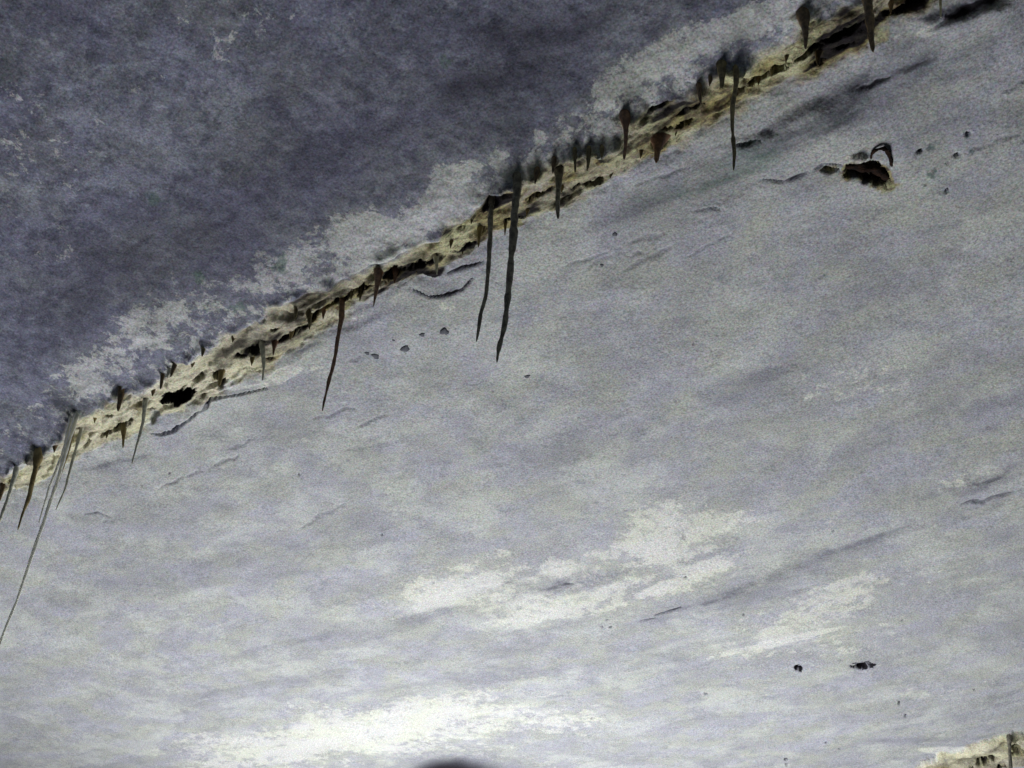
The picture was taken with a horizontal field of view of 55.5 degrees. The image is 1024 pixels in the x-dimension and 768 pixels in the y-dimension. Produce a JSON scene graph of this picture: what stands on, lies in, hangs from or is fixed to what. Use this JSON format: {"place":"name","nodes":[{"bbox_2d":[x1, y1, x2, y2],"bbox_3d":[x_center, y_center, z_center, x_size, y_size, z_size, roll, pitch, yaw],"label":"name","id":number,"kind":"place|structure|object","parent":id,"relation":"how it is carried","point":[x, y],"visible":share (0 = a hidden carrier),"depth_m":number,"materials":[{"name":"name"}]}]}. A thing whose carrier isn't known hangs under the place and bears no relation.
{"place":"outdoors","nodes":[
{"label":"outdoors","id":0,"kind":"place"},
{"bbox_2d":[0,0,861,479],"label":"ceiling","id":1,"kind":"structure","parent":0,"point":[182,180],"depth_m":0.96,"materials":[{"name":"natural rock"},{"name":"limestone"}]},
{"bbox_2d":[17,447,42,529],"bbox_3d":[-0.665,0.135,1.335,0.023,0.134,0.024,6,-29,0],"label":"stalactite","id":2,"kind":"object","parent":1,"relation":"hanging from","point":[37,457],"visible":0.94,"depth_m":1.34},
{"bbox_2d":[0,411,78,644],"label":"stalactite","id":3,"kind":"object","parent":1,"relation":"hanging from","point":[75,419],"visible":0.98,"depth_m":1.23},
{"bbox_2d":[59,431,74,480],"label":"stalactite","id":4,"kind":"object","parent":1,"relation":"hanging from","point":[68,452],"visible":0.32,"depth_m":1.29},
{"bbox_2d":[160,373,164,388],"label":"stalactite","id":5,"kind":"object","parent":1,"relation":"hanging from","point":[162,375],"visible":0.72,"depth_m":1.22},
{"bbox_2d":[170,363,176,376],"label":"stalactite","id":6,"kind":"object","parent":1,"relation":"hanging from","point":[174,366],"visible":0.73,"depth_m":1.21},
{"bbox_2d":[496,171,521,362],"bbox_3d":[-0.003,-0.122,0.923,0.019,0.237,0.018,6,-29,0],"label":"stalactite","id":7,"kind":"object","parent":1,"relation":"hanging from","point":[517,189],"visible":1,"depth_m":0.92},
{"bbox_2d":[619,109,630,159],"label":"stalactite","id":8,"kind":"object","parent":1,"relation":"hanging from","point":[624,116],"visible":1,"depth_m":0.91},
{"bbox_2d":[696,82,701,104],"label":"stalactite","id":9,"kind":"object","parent":1,"relation":"hanging from","point":[699,87],"visible":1,"depth_m":0.88},
{"bbox_2d":[708,75,712,85],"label":"stalactite","id":10,"kind":"object","parent":1,"relation":"hanging from","point":[710,79],"visible":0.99,"depth_m":0.88},
{"bbox_2d":[716,59,726,88],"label":"stalactite","id":11,"kind":"object","parent":1,"relation":"hanging from","point":[721,64],"visible":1,"depth_m":0.87},
{"bbox_2d":[730,64,738,170],"bbox_3d":[0.195,-0.240,0.847,0.012,0.142,0.012,6,-29,0],"label":"stalactite","id":12,"kind":"object","parent":1,"relation":"hanging from","point":[734,93],"visible":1,"depth_m":0.85},
{"bbox_2d":[796,6,809,48],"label":"stalactite","id":13,"kind":"object","parent":1,"relation":"hanging from","point":[803,15],"visible":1,"depth_m":0.83},
{"bbox_2d":[861,0,874,51],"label":"stalactite","id":14,"kind":"object","parent":1,"relation":"hanging from","point":[869,15],"visible":1,"depth_m":0.79},
{"bbox_2d":[0,0,1023,767],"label":"ceiling","id":15,"kind":"structure","parent":0,"point":[728,472],"depth_m":1.44,"materials":[{"name":"natural rock"},{"name":"limestone"}]},
{"bbox_2d":[371,354,378,358],"bbox_3d":[-0.172,-0.035,1.221,0.011,0.004,0.010,6,-29,0],"label":"pebble","id":16,"kind":"object","parent":15,"relation":"on","point":[375,356],"visible":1,"depth_m":1.22,"materials":[{"name":"grey stone"}]},
{"bbox_2d":[400,345,409,351],"bbox_3d":[-0.133,-0.044,1.207,0.013,0.005,0.011,6,-29,0],"label":"pebble","id":17,"kind":"object","parent":15,"relation":"on","point":[405,348],"visible":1,"depth_m":1.21,"materials":[{"name":"grey stone"}]},
{"bbox_2d":[440,327,448,334],"bbox_3d":[-0.082,-0.064,1.181,0.011,0.005,0.012,6,-29,0],"label":"pebble","id":18,"kind":"object","parent":15,"relation":"on","point":[444,330],"visible":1,"depth_m":1.18,"materials":[{"name":"grey stone"}]},
{"bbox_2d":[846,162,888,181],"bbox_3d":[0.361,-0.216,0.984,0.056,0.017,0.021,12,-30,-11],"label":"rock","id":19,"kind":"object","parent":15,"relation":"attached to","point":[877,170],"visible":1,"depth_m":0.98,"materials":[{"name":"brown stone"}]},
{"bbox_2d":[868,146,892,166],"bbox_3d":[0.368,-0.224,0.971,0.024,0.009,0.039,-7,-32,21],"label":"rebar loop","id":20,"kind":"object","parent":15,"relation":"on","point":[887,152],"visible":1,"depth_m":0.96,"materials":[{"name":"metal"}]},
{"bbox_2d":[914,732,1023,767],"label":"calcite crust","id":21,"kind":"object","parent":15,"relation":"attached to","point":[992,752],"visible":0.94,"depth_m":2.06},
{"bbox_2d":[1006,734,1012,767],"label":"stalactite","id":22,"kind":"object","parent":21,"relation":"hanging from","point":[1009,737],"visible":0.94,"depth_m":1.97},
{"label":"bedrock","id":23,"kind":"structure","parent":0,"visible":0},
{"bbox_2d":[0,0,936,491],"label":"calcite crust","id":24,"kind":"object","parent":23,"relation":"attached to","point":[840,34],"visible":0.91,"depth_m":1.05},
{"bbox_2d":[0,482,4,500],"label":"stalactite","id":25,"kind":"object","parent":24,"relation":"attached to","point":[2,486],"visible":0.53,"depth_m":1.44},
{"bbox_2d":[0,465,19,521],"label":"stalactite","id":26,"kind":"object","parent":24,"relation":"hanging from","point":[16,468],"visible":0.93,"depth_m":1.37},
{"bbox_2d":[39,415,71,522],"bbox_3d":[-0.593,0.101,1.265,0.011,0.169,0.010,6,-29,0],"label":"stalactite","id":27,"kind":"object","parent":24,"relation":"hanging from","point":[62,451],"visible":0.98,"depth_m":1.26},
{"bbox_2d":[56,427,83,509],"bbox_3d":[-0.592,0.103,1.306,0.010,0.142,0.008,6,-29,0],"label":"stalactite","id":28,"kind":"object","parent":24,"relation":"hanging from","point":[75,451],"visible":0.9,"depth_m":1.31},
{"bbox_2d":[117,386,124,410],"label":"stalactite","id":29,"kind":"object","parent":24,"relation":"attached to","point":[121,394],"visible":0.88,"depth_m":1.25},
{"bbox_2d":[120,422,126,447],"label":"stalactite","id":30,"kind":"object","parent":24,"relation":"hanging from","point":[123,428],"visible":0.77,"depth_m":1.33},
{"bbox_2d":[132,397,149,462],"bbox_3d":[-0.482,0.048,1.254,0.015,0.117,0.015,-1,-30,12],"label":"stalactite","id":31,"kind":"object","parent":24,"relation":"hanging from","point":[145,400],"visible":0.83,"depth_m":1.26},
{"bbox_2d":[166,368,170,377],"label":"stalactite","id":32,"kind":"object","parent":24,"relation":"hanging from","point":[168,372],"visible":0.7,"depth_m":1.22},
{"bbox_2d":[201,347,205,355],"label":"stalactite","id":33,"kind":"object","parent":24,"relation":"hanging from","point":[203,349],"visible":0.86,"depth_m":1.18},
{"bbox_2d":[218,369,225,386],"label":"stalactite","id":34,"kind":"object","parent":24,"relation":"attached to","point":[221,372],"visible":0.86,"depth_m":1.23},
{"bbox_2d":[259,340,265,380],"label":"stalactite","id":35,"kind":"object","parent":24,"relation":"hanging from","point":[262,349],"visible":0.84,"depth_m":1.18},
{"bbox_2d":[271,339,278,354],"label":"stalactite","id":36,"kind":"object","parent":24,"relation":"hanging from","point":[274,343],"visible":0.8,"depth_m":1.19},
{"bbox_2d":[294,307,297,319],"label":"stalactite","id":37,"kind":"object","parent":24,"relation":"hanging from","point":[295,312],"visible":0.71,"depth_m":1.13},
{"bbox_2d":[305,308,312,329],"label":"stalactite","id":38,"kind":"object","parent":24,"relation":"hanging from","point":[308,313],"visible":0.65,"depth_m":1.14},
{"bbox_2d":[321,306,325,318],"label":"stalactite","id":39,"kind":"object","parent":24,"relation":"attached to","point":[323,309],"visible":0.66,"depth_m":1.14},
{"bbox_2d":[322,297,344,410],"bbox_3d":[-0.203,-0.048,1.100,0.016,0.175,0.016,-10,-33,26],"label":"stalactite","id":40,"kind":"object","parent":24,"relation":"hanging from","point":[341,313],"visible":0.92,"depth_m":1.10},
{"bbox_2d":[359,282,363,300],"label":"stalactite","id":41,"kind":"object","parent":24,"relation":"hanging from","point":[360,293],"visible":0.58,"depth_m":1.12},
{"bbox_2d":[373,267,383,306],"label":"stalactite","id":42,"kind":"object","parent":24,"relation":"hanging from","point":[378,272],"visible":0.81,"depth_m":1.08},
{"bbox_2d":[391,265,399,283],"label":"stalactite","id":43,"kind":"object","parent":24,"relation":"attached to","point":[395,269],"visible":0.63,"depth_m":1.10},
{"bbox_2d":[433,253,438,273],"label":"stalactite","id":44,"kind":"object","parent":24,"relation":"hanging from","point":[435,258],"visible":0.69,"depth_m":1.08},
{"bbox_2d":[477,225,483,247],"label":"stalactite","id":45,"kind":"object","parent":24,"relation":"hanging from","point":[479,229],"visible":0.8,"depth_m":1.04},
{"bbox_2d":[476,195,494,341],"bbox_3d":[-0.028,-0.127,0.975,0.013,0.200,0.013,-19,-38,37],"label":"stalactite","id":46,"kind":"object","parent":24,"relation":"hanging from","point":[491,201],"visible":0.87,"depth_m":0.97},
{"bbox_2d":[504,222,507,234],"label":"stalactite","id":47,"kind":"object","parent":24,"relation":"hanging from","point":[505,225],"visible":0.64,"depth_m":1.05},
{"bbox_2d":[534,166,539,183],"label":"stalactite","id":48,"kind":"object","parent":24,"relation":"hanging from","point":[536,171],"visible":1,"depth_m":0.96},
{"bbox_2d":[552,156,555,172],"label":"stalactite","id":49,"kind":"object","parent":24,"relation":"hanging from","point":[553,162],"visible":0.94,"depth_m":0.95},
{"bbox_2d":[554,166,563,218],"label":"stalactite","id":50,"kind":"object","parent":24,"relation":"hanging from","point":[558,172],"visible":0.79,"depth_m":0.96},
{"bbox_2d":[572,147,576,172],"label":"stalactite","id":51,"kind":"object","parent":24,"relation":"hanging from","point":[574,150],"visible":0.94,"depth_m":0.94},
{"bbox_2d":[586,145,590,170],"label":"stalactite","id":52,"kind":"object","parent":24,"relation":"hanging from","point":[588,154],"visible":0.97,"depth_m":0.94},
{"bbox_2d":[599,144,603,159],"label":"stalactite","id":53,"kind":"object","parent":24,"relation":"hanging from","point":[601,147],"visible":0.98,"depth_m":0.94},
{"bbox_2d":[651,126,670,162],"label":"stalactite","id":54,"kind":"object","parent":24,"relation":"hanging from","point":[659,140],"visible":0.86,"depth_m":0.94},
{"bbox_2d":[770,64,774,76],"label":"stalactite","id":55,"kind":"object","parent":24,"relation":"attached to","point":[772,71],"visible":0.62,"depth_m":0.89},
{"bbox_2d":[815,49,822,65],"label":"stalactite","id":56,"kind":"object","parent":24,"relation":"attached to","point":[818,53],"visible":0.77,"depth_m":0.88},
{"bbox_2d":[888,0,893,13],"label":"stalactite","id":57,"kind":"object","parent":24,"relation":"attached to","point":[890,4],"visible":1,"depth_m":0.85},
{"bbox_2d":[939,0,941,17],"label":"stalactite","id":58,"kind":"object","parent":24,"relation":"hanging from","point":[940,5],"visible":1,"depth_m":0.82}
]}

